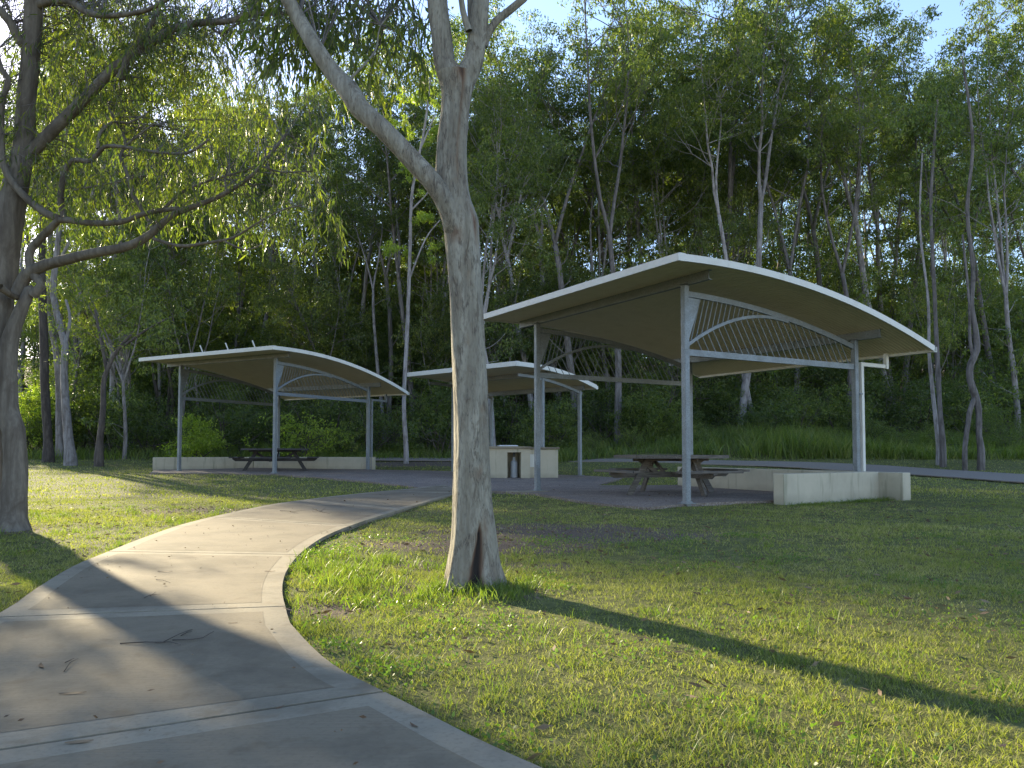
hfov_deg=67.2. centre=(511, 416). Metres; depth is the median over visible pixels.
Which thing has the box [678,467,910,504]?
wall
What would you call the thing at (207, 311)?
understorey tree
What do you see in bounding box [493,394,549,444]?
forest shrub
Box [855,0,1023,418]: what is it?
gum tree
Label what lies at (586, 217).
young gum tree
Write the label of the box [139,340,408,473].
picnic shelter
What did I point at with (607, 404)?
forest shrub
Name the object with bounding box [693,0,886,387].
gum tree
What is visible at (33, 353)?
understorey tree
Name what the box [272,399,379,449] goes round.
forest shrub
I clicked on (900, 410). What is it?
forest shrub
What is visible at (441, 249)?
gum tree
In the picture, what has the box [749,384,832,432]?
forest shrub
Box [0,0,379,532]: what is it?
gum tree
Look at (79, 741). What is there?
fallen leaf
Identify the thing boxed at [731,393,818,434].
shrub
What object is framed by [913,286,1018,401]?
understorey tree
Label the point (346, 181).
gum tree
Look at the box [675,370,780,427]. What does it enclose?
forest shrub
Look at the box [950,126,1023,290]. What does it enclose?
gum tree
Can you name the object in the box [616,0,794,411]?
gum tree
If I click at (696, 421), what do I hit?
forest shrub
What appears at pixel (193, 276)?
young gum tree
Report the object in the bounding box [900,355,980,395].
understorey tree
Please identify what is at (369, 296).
understorey tree
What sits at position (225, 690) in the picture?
path
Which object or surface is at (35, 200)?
gum tree
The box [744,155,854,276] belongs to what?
gum tree
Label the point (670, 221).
gum tree
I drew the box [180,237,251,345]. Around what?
understorey tree
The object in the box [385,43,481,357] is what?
gum tree
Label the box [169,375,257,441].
forest shrub
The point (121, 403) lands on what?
forest shrub
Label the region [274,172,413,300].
understorey tree
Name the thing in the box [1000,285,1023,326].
young gum tree
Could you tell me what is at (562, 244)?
young gum tree
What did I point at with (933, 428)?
forest shrub
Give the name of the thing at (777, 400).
forest shrub
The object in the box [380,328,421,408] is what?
understorey tree
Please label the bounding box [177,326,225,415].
understorey tree
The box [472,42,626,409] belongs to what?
gum tree
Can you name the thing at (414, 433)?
forest shrub
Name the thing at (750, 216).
gum tree
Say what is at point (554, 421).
shrub
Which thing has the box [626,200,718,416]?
young gum tree
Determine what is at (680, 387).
forest shrub
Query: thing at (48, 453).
gum tree
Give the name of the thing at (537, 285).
young gum tree
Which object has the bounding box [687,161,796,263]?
gum tree
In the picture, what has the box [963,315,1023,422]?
understorey tree
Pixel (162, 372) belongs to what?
understorey tree
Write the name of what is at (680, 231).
gum tree
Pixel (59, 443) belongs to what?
gum tree
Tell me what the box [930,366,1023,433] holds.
forest shrub
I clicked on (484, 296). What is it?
understorey tree
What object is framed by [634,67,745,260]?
gum tree
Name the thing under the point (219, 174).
gum tree
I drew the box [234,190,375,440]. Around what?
young gum tree
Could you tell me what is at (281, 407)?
forest shrub
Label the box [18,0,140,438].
gum tree
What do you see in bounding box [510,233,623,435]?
young gum tree
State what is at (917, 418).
forest shrub
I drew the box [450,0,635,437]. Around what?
gum tree
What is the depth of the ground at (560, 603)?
4.21 m
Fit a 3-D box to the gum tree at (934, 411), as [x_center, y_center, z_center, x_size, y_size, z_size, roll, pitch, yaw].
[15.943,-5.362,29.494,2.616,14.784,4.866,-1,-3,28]
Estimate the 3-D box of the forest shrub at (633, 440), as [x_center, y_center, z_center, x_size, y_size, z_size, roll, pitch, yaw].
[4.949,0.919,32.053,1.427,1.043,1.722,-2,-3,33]
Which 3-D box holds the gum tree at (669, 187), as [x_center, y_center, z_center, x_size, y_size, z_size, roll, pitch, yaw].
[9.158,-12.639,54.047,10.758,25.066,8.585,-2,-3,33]
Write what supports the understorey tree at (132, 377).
on the ground at (560, 603)
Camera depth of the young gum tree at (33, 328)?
58.17 m
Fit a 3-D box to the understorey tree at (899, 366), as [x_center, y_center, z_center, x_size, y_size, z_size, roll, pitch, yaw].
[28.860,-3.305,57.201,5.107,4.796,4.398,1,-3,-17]
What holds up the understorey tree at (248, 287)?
on the ground at (560, 603)
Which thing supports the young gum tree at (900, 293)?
on the ground at (560, 603)
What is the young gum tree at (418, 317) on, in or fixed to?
on the ground at (560, 603)
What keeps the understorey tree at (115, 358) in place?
on the ground at (560, 603)
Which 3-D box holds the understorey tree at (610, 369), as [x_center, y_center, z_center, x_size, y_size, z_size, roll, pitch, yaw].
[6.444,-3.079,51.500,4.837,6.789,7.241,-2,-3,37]
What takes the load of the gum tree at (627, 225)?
on the ground at (560, 603)
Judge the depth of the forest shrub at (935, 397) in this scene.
38.31 m
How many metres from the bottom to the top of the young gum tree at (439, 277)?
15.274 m
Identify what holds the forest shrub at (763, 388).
on the ground at (560, 603)
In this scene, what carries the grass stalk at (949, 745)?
on the ground at (560, 603)
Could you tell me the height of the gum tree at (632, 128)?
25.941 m
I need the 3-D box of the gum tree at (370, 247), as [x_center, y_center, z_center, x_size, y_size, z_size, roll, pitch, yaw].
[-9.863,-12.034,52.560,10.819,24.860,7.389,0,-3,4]
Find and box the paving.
[150,466,773,509]
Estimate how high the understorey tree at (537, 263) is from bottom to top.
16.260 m
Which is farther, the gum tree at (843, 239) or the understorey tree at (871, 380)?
the gum tree at (843, 239)
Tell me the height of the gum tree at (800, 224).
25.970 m
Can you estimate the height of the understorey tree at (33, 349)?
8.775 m
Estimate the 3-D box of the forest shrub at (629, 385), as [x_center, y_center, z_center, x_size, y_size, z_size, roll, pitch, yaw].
[6.541,-1.103,35.381,4.795,4.870,5.162,2,-3,-36]
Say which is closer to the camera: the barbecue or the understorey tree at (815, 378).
the barbecue
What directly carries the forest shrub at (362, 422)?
on the ground at (560, 603)
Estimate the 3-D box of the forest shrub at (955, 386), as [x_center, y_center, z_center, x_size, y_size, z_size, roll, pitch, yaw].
[21.793,-0.834,36.842,4.895,4.357,4.547,2,-3,-34]
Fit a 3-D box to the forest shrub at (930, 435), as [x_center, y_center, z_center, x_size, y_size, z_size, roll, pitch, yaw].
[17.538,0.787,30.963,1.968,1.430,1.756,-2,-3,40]
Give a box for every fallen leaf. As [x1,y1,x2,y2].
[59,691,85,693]
[65,739,93,742]
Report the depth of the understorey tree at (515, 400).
43.06 m
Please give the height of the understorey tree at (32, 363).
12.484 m
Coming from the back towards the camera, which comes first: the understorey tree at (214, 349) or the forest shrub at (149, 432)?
the understorey tree at (214, 349)
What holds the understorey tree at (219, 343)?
on the ground at (560, 603)
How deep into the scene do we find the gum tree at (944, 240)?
79.05 m
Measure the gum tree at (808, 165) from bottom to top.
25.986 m
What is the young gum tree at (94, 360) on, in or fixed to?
on the ground at (560, 603)
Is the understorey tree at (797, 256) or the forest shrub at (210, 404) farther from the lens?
the understorey tree at (797, 256)
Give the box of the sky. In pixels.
[0,0,1023,357]
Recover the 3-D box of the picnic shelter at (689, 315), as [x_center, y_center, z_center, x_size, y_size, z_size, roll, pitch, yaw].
[3.591,-0.312,15.222,6.416,3.752,6.068,1,-3,-31]
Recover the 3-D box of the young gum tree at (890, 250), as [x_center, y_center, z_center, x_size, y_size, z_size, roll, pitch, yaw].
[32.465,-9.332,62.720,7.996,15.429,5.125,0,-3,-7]
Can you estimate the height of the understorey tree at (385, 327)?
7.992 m
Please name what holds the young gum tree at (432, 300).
on the ground at (560, 603)
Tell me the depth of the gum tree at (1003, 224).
60.19 m
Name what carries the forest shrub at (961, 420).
on the ground at (560, 603)
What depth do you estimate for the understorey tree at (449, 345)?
39.28 m
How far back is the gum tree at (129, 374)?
40.19 m
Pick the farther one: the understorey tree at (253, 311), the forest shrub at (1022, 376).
the understorey tree at (253, 311)
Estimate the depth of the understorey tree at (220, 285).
70.53 m
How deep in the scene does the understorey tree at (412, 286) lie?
58.13 m
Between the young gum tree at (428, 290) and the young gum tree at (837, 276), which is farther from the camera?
the young gum tree at (428, 290)
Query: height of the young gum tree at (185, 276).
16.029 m
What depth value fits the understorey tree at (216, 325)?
61.70 m
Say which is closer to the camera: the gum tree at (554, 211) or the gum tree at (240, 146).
the gum tree at (554, 211)
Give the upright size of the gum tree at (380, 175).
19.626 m
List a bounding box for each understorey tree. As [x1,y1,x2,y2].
[0,54,101,304]
[15,246,100,391]
[15,281,61,393]
[18,319,52,369]
[18,330,145,397]
[25,313,50,381]
[26,209,205,322]
[54,331,167,438]
[68,346,166,428]
[70,335,146,403]
[78,255,232,435]
[125,313,261,417]
[131,330,206,418]
[131,346,218,425]
[164,374,269,427]
[177,243,267,383]
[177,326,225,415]
[179,292,230,379]
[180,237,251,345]
[187,239,280,376]
[190,331,231,405]
[193,235,320,347]
[214,340,270,412]
[216,232,305,335]
[219,331,298,431]
[225,205,357,400]
[230,339,283,401]
[236,278,310,346]
[255,197,412,405]
[255,310,370,436]
[270,288,379,417]
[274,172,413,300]
[308,249,427,350]
[334,278,392,349]
[349,305,417,410]
[350,265,419,398]
[350,330,417,415]
[371,232,511,399]
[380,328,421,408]
[383,258,435,359]
[387,326,445,406]
[400,304,451,424]
[410,289,492,342]
[411,311,533,421]
[427,255,513,355]
[485,333,560,434]
[486,311,548,424]
[489,322,594,402]
[501,213,614,352]
[505,297,577,396]
[519,333,567,413]
[546,263,679,411]
[546,339,625,414]
[561,344,646,411]
[611,350,785,419]
[692,187,835,277]
[719,226,820,274]
[721,242,826,405]
[762,231,848,285]
[765,245,905,386]
[766,367,844,418]
[799,196,886,294]
[808,359,911,424]
[816,307,888,398]
[833,246,935,395]
[837,195,997,379]
[873,290,958,391]
[873,355,924,397]
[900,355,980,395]
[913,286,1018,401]
[914,314,964,380]
[916,281,1023,378]
[927,294,1023,408]
[929,255,1015,347]
[957,233,1023,370]
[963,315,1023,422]
[996,294,1023,374]
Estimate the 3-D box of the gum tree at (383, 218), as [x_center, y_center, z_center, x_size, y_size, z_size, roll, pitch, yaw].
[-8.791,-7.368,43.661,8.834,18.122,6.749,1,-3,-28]
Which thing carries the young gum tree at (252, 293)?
on the ground at (560, 603)
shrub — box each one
[18,363,122,449]
[18,364,106,440]
[18,366,106,445]
[18,379,84,449]
[19,395,88,456]
[53,378,163,454]
[72,380,149,435]
[78,387,169,449]
[95,392,198,455]
[137,415,201,447]
[145,408,226,452]
[157,413,256,456]
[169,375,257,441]
[186,376,296,446]
[191,410,262,447]
[192,385,291,456]
[230,393,313,444]
[248,391,325,440]
[258,412,353,456]
[266,399,346,444]
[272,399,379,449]
[313,420,365,454]
[329,396,401,442]
[341,397,415,453]
[390,356,451,443]
[391,365,451,450]
[392,384,499,454]
[436,387,523,441]
[445,420,512,443]
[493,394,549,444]
[499,408,575,444]
[510,398,584,450]
[545,375,613,437]
[545,394,607,440]
[552,381,660,444]
[569,432,608,454]
[582,383,641,435]
[599,351,705,434]
[604,385,693,444]
[615,426,646,448]
[622,360,725,432]
[627,424,651,443]
[632,385,716,433]
[635,373,734,409]
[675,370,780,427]
[675,371,764,426]
[676,421,719,442]
[679,411,723,433]
[694,387,759,428]
[705,380,757,427]
[708,376,793,411]
[727,369,818,425]
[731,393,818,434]
[734,401,802,428]
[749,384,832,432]
[751,366,865,429]
[758,387,837,430]
[768,366,846,416]
[786,360,896,426]
[796,392,849,430]
[801,377,884,433]
[817,423,849,445]
[833,377,913,427]
[843,408,895,441]
[865,419,898,434]
[867,377,971,432]
[867,382,924,430]
[868,368,945,430]
[886,377,982,428]
[887,422,920,440]
[902,355,1021,433]
[904,374,986,432]
[914,383,1023,438]
[918,420,974,449]
[920,421,956,437]
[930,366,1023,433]
[946,351,1023,427]
[970,406,1023,442]
[979,353,1023,424]
[988,362,1023,414]
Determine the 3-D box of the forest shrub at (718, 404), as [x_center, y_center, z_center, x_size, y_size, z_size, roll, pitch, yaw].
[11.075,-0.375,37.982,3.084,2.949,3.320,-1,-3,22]
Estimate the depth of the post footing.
15.51 m
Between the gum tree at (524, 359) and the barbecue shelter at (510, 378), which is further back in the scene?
the gum tree at (524, 359)
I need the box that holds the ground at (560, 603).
[0,363,1023,767]
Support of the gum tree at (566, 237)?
on the ground at (560, 603)
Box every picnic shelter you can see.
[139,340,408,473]
[483,252,936,506]
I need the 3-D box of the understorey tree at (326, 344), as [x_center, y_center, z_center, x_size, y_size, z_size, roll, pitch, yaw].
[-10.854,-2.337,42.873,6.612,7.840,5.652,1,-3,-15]
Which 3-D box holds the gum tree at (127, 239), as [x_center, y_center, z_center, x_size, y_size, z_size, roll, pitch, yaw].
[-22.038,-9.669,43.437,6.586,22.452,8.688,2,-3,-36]
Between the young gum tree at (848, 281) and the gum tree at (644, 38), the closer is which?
the gum tree at (644, 38)
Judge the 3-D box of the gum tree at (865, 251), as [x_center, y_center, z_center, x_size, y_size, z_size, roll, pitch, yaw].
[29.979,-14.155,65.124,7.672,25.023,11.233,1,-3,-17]
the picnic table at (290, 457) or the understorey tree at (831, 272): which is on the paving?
the picnic table at (290, 457)
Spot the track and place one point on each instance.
(1001, 477)
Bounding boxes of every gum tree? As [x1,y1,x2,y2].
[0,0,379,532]
[0,6,141,462]
[0,68,63,358]
[1,146,78,395]
[1,181,198,458]
[2,5,228,448]
[5,27,154,396]
[5,30,104,382]
[8,12,177,465]
[9,67,99,458]
[11,28,219,385]
[14,274,66,395]
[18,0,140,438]
[22,108,145,445]
[23,192,182,453]
[38,0,526,593]
[44,275,188,466]
[50,298,109,399]
[52,80,183,397]
[55,11,202,448]
[66,107,183,405]
[66,270,161,358]
[69,13,263,418]
[94,124,253,441]
[98,193,225,379]
[109,113,236,413]
[130,133,235,423]
[132,232,216,343]
[154,187,275,417]
[155,64,266,345]
[170,98,258,415]
[184,87,309,348]
[191,200,301,396]
[194,114,286,346]
[199,86,350,409]
[208,98,250,344]
[209,91,335,395]
[210,267,260,340]
[227,72,381,414]
[233,245,319,346]
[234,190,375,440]
[238,123,358,338]
[241,252,363,412]
[243,283,311,415]
[260,80,369,415]
[268,85,417,415]
[277,112,375,306]
[280,133,441,439]
[283,201,370,333]
[286,45,438,415]
[304,155,400,366]
[312,246,389,364]
[314,39,473,435]
[327,322,394,417]
[340,173,420,403]
[350,15,436,431]
[355,137,447,394]
[356,112,529,360]
[356,199,435,405]
[367,286,419,372]
[375,233,447,365]
[384,269,489,438]
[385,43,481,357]
[393,253,445,345]
[395,17,519,364]
[405,13,534,275]
[408,80,514,311]
[411,308,435,356]
[412,249,549,444]
[417,116,522,409]
[418,299,486,430]
[426,8,590,445]
[430,77,590,424]
[445,194,547,354]
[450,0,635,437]
[466,12,612,436]
[467,80,600,362]
[468,79,584,353]
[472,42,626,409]
[479,122,561,407]
[480,130,559,406]
[481,193,555,405]
[495,9,677,402]
[505,241,571,393]
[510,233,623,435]
[512,222,576,401]
[517,250,603,439]
[520,97,596,398]
[522,0,712,443]
[527,180,616,271]
[534,183,627,398]
[537,7,702,432]
[538,204,581,394]
[554,146,644,278]
[557,0,713,373]
[563,35,672,385]
[568,249,599,397]
[569,168,661,271]
[577,68,712,367]
[580,171,656,269]
[589,0,734,425]
[593,143,655,358]
[614,241,645,383]
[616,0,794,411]
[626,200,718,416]
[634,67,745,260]
[638,202,750,393]
[639,1,794,383]
[646,92,776,412]
[649,0,826,427]
[650,90,765,260]
[653,46,765,380]
[653,177,712,253]
[675,0,941,399]
[675,43,816,393]
[675,53,797,263]
[683,0,836,422]
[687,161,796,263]
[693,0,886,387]
[707,71,841,403]
[721,167,779,261]
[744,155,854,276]
[752,91,892,398]
[754,49,849,283]
[755,0,952,431]
[765,158,853,278]
[783,0,945,427]
[792,239,854,386]
[794,186,870,273]
[810,251,883,382]
[811,90,965,363]
[813,15,944,407]
[814,144,904,279]
[815,128,939,362]
[833,272,861,298]
[839,63,1020,380]
[840,0,1011,401]
[854,262,924,390]
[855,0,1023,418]
[858,159,963,242]
[860,41,1023,379]
[861,94,939,389]
[866,215,961,379]
[869,70,983,386]
[872,193,1017,396]
[879,72,1023,387]
[883,56,966,466]
[887,97,964,464]
[890,272,941,396]
[895,258,982,397]
[898,21,1023,331]
[898,25,1023,470]
[900,153,997,266]
[900,200,982,304]
[908,0,1023,430]
[916,247,1002,379]
[922,246,1000,380]
[933,147,1023,335]
[936,97,1023,329]
[947,198,1023,300]
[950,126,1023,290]
[958,164,1023,292]
[960,67,1023,340]
[977,246,1023,337]
[984,296,1023,365]
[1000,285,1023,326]
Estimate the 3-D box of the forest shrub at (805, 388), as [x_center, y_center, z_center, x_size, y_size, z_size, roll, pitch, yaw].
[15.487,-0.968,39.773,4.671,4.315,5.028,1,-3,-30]
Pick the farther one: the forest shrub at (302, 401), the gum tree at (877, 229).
the gum tree at (877, 229)
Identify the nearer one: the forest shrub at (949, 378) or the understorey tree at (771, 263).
the forest shrub at (949, 378)
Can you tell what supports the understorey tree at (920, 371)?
on the ground at (560, 603)
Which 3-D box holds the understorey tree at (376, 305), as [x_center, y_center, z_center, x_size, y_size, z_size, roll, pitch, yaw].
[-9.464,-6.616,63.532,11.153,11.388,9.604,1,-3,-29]
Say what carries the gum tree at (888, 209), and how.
on the ground at (560, 603)
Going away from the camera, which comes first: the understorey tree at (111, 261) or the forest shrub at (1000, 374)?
the forest shrub at (1000, 374)
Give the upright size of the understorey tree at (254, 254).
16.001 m
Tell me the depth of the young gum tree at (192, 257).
35.84 m
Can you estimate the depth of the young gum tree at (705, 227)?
39.61 m
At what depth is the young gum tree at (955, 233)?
43.82 m
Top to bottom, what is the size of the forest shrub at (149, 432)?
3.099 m
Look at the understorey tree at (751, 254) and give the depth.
74.63 m
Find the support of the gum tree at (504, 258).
on the ground at (560, 603)
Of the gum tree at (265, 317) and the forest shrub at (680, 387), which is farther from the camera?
the gum tree at (265, 317)
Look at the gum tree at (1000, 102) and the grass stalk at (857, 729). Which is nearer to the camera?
the grass stalk at (857, 729)
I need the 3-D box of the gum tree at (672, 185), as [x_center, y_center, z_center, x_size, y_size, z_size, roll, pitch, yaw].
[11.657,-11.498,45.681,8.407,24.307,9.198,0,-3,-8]
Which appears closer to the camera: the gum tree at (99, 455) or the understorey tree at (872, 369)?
the gum tree at (99, 455)
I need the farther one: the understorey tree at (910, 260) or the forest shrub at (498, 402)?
the understorey tree at (910, 260)
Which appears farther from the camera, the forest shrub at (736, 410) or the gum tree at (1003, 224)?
the gum tree at (1003, 224)
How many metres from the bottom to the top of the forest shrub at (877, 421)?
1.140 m
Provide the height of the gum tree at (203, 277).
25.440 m
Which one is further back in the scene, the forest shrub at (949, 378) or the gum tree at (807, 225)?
the gum tree at (807, 225)
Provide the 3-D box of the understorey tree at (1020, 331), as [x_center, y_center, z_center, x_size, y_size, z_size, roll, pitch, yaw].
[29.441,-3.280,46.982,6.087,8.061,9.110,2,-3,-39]
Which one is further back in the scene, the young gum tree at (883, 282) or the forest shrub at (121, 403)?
the young gum tree at (883, 282)
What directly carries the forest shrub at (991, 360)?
on the ground at (560, 603)
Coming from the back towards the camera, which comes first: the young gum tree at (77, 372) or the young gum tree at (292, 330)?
the young gum tree at (292, 330)
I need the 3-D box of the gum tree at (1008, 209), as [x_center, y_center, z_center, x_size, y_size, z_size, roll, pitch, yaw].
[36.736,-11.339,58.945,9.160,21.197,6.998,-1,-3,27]
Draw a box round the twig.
[120,629,213,644]
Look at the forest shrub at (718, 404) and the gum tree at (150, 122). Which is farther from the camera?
the gum tree at (150, 122)
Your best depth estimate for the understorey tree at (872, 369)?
45.15 m
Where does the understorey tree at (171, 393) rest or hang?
on the ground at (560, 603)
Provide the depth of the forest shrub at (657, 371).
37.94 m
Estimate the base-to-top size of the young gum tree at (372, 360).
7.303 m
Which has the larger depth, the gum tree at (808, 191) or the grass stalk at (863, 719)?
the gum tree at (808, 191)
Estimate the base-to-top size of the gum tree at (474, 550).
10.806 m
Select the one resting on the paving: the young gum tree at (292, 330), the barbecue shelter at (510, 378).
the barbecue shelter at (510, 378)
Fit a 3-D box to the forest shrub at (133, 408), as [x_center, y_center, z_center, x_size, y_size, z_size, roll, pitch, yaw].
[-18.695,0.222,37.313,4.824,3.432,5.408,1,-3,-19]
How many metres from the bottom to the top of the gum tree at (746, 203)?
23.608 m
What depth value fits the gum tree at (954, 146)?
49.39 m
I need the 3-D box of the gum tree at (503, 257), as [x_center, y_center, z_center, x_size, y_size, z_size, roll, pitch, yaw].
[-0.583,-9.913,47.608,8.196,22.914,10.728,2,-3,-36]
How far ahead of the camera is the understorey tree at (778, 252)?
75.81 m
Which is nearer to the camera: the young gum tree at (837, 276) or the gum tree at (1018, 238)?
the young gum tree at (837, 276)
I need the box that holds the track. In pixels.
[376,457,1023,482]
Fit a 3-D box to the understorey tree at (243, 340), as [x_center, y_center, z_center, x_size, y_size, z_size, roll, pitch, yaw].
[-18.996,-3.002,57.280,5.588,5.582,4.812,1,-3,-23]
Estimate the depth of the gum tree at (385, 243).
59.48 m
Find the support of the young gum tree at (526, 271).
on the ground at (560, 603)
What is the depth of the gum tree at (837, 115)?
38.33 m
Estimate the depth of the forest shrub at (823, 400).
36.69 m
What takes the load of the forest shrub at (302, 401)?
on the ground at (560, 603)
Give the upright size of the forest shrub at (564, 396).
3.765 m
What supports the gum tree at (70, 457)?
on the ground at (560, 603)
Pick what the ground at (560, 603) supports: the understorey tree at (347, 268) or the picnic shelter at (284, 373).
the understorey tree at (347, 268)
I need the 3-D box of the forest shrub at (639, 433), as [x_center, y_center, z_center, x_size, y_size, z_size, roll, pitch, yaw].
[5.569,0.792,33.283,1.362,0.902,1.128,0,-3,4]
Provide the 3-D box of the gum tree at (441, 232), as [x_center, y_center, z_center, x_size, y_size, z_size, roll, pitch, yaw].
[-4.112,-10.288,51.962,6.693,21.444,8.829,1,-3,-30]
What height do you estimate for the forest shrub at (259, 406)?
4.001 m
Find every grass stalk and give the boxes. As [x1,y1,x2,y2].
[615,634,658,685]
[854,663,874,767]
[854,692,860,764]
[883,715,902,765]
[931,727,971,766]
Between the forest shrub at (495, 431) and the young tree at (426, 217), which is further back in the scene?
the forest shrub at (495, 431)
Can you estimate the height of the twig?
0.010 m
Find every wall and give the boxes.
[153,457,375,470]
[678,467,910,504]
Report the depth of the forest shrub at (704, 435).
31.46 m
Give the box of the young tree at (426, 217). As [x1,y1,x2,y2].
[380,56,440,463]
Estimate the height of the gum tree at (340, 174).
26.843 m
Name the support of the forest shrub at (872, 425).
on the ground at (560, 603)
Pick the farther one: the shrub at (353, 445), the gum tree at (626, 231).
the gum tree at (626, 231)
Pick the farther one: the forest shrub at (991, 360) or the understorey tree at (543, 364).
the understorey tree at (543, 364)
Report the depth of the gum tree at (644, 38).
34.90 m
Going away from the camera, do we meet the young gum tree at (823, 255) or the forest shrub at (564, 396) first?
the forest shrub at (564, 396)
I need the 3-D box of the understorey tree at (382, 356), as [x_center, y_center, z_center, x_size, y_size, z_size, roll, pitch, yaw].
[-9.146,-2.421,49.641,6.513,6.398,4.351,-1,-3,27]
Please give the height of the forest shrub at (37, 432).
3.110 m
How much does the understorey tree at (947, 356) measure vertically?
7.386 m
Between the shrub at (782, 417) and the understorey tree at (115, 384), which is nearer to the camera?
the shrub at (782, 417)
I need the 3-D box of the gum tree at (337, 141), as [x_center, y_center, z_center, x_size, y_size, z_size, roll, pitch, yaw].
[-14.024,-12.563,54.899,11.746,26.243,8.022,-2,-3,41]
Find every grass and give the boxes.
[27,420,1023,461]
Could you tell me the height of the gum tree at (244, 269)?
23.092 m
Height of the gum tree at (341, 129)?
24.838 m
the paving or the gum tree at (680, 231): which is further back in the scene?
the gum tree at (680, 231)
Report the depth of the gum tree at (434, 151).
46.05 m
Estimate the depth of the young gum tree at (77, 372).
36.12 m
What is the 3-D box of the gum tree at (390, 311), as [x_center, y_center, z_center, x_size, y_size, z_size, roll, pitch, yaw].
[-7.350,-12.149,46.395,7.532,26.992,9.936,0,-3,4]
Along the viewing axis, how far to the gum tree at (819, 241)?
75.34 m
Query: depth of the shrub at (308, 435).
32.29 m
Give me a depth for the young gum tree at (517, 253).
54.26 m
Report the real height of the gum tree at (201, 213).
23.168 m
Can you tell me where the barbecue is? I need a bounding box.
[489,445,559,477]
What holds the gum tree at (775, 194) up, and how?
on the ground at (560, 603)
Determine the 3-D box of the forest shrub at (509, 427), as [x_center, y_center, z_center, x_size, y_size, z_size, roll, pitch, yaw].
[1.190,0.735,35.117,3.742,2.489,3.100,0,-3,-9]
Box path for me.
[0,485,541,767]
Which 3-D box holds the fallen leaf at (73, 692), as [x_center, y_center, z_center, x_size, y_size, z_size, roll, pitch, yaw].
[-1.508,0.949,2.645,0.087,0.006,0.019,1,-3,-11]
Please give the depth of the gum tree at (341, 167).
43.36 m
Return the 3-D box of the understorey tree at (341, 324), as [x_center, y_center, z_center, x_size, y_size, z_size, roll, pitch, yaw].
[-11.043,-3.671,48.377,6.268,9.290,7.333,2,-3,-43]
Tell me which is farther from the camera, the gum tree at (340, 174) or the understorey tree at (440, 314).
the gum tree at (340, 174)
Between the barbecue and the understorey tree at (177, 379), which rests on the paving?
the barbecue
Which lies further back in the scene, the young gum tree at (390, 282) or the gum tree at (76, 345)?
the young gum tree at (390, 282)
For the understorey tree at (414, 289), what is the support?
on the ground at (560, 603)
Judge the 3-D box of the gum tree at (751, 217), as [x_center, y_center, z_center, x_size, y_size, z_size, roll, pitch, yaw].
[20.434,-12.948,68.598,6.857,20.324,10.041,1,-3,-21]
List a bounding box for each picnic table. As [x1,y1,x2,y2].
[229,448,318,470]
[594,455,749,496]
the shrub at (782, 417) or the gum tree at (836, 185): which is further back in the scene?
the gum tree at (836, 185)
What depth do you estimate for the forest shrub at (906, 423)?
32.29 m
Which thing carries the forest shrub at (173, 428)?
on the ground at (560, 603)
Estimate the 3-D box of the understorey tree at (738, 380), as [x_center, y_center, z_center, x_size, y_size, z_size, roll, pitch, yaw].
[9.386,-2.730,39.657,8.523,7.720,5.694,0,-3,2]
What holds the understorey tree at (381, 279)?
on the ground at (560, 603)
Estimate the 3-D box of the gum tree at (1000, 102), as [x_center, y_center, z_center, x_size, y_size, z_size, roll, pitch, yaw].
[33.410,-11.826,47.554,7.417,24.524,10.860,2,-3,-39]
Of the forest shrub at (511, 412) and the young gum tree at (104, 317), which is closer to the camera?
the forest shrub at (511, 412)
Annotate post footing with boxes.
[508,490,548,492]
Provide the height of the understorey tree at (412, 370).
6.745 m
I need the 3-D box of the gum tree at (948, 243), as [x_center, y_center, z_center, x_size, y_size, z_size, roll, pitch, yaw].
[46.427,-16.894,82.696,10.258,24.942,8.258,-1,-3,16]
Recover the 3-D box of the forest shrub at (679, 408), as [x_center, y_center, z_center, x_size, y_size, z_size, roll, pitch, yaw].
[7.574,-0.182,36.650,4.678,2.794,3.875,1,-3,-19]
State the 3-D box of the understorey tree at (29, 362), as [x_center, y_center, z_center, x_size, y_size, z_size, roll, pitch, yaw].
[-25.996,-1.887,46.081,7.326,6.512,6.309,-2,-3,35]
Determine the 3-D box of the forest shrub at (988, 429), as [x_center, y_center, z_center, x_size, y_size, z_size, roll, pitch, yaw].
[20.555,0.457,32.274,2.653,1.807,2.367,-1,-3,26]
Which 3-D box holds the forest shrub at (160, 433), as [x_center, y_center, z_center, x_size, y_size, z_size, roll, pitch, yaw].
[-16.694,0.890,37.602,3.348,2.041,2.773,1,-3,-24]
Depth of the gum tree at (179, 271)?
46.51 m
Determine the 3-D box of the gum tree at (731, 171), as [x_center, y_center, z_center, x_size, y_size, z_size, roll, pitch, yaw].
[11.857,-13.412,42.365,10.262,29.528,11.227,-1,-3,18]
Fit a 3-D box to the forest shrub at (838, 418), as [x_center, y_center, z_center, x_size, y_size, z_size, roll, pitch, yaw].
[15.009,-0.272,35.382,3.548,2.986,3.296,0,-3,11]
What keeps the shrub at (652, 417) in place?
on the ground at (560, 603)
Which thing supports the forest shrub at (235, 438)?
on the ground at (560, 603)
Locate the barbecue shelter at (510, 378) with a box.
[407,361,597,475]
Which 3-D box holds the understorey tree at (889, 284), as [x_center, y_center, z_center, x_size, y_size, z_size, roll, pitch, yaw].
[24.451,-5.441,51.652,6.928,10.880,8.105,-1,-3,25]

